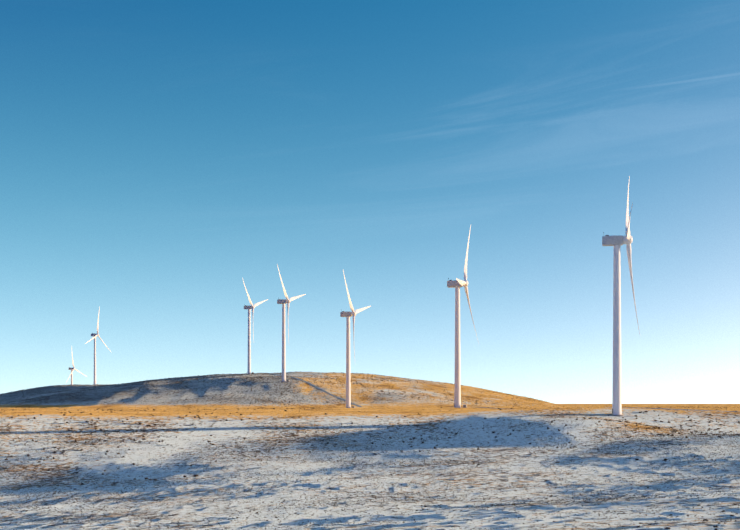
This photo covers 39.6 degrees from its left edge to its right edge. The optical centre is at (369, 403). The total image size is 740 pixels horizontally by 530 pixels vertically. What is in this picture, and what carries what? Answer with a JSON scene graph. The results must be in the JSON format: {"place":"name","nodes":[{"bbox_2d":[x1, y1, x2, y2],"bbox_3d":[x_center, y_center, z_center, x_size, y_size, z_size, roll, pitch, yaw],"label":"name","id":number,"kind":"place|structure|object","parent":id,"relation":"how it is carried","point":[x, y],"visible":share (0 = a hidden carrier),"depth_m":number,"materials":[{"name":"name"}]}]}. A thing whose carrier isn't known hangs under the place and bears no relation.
{"place":"outdoors","nodes":[
{"label":"outdoors","id":0,"kind":"place"},
{"bbox_2d":[0,372,739,529],"bbox_3d":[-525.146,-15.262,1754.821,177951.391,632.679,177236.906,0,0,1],"label":"terrain","id":1,"kind":"structure","parent":0,"point":[432,415],"depth_m":372.11,"materials":[{"name":"white snow"}]},
{"bbox_2d":[68,354,86,384],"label":"turbine","id":2,"kind":"object","parent":1,"relation":"on","point":[72,369],"visible":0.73,"depth_m":2051.15,"materials":[{"name":"white paint"}]},
{"bbox_2d":[85,307,111,384],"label":"turbine","id":3,"kind":"object","parent":1,"relation":"on","point":[94,338],"visible":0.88,"depth_m":1633.27,"materials":[{"name":"white paint"}]},
{"bbox_2d":[242,278,267,373],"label":"turbine","id":4,"kind":"object","parent":1,"relation":"on","point":[252,307],"visible":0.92,"depth_m":1234.05,"materials":[{"name":"white paint"}]},
{"bbox_2d":[277,265,305,381],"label":"turbine","id":5,"kind":"object","parent":1,"relation":"on","point":[287,301],"visible":0.88,"depth_m":1023.55,"materials":[{"name":"white paint"}]},
{"bbox_2d":[340,271,370,407],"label":"turbine","id":6,"kind":"object","parent":1,"relation":"on","point":[349,314],"visible":0.96,"depth_m":867.64,"materials":[{"name":"white paint"}]},
{"bbox_2d":[0,371,739,529],"bbox_3d":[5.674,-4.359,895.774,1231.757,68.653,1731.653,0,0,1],"label":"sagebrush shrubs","id":7,"kind":"object","parent":1,"relation":"on","point":[654,427],"visible":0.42,"depth_m":349.55,"materials":[{"name":"brown plant"}]},
{"bbox_2d":[447,226,478,407],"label":"turbine","id":8,"kind":"object","parent":1,"relation":"on","point":[456,284],"visible":0.98,"depth_m":661.03,"materials":[{"name":"white paint"}]},
{"bbox_2d":[602,176,639,416],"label":"turbine","id":9,"kind":"object","parent":1,"relation":"on","point":[616,241],"visible":1,"depth_m":469.05,"materials":[{"name":"white paint"}]},
{"bbox_2d":[0,0,739,403],"label":"sky","id":10,"kind":"structure","parent":0,"point":[157,157],"materials":[{"name":"blue"}]},
{"bbox_2d":[269,373,736,411],"bbox_3d":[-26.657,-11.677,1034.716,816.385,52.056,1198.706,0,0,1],"label":"access road","id":11,"kind":"structure","parent":0,"point":[484,407],"depth_m":781.75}
]}

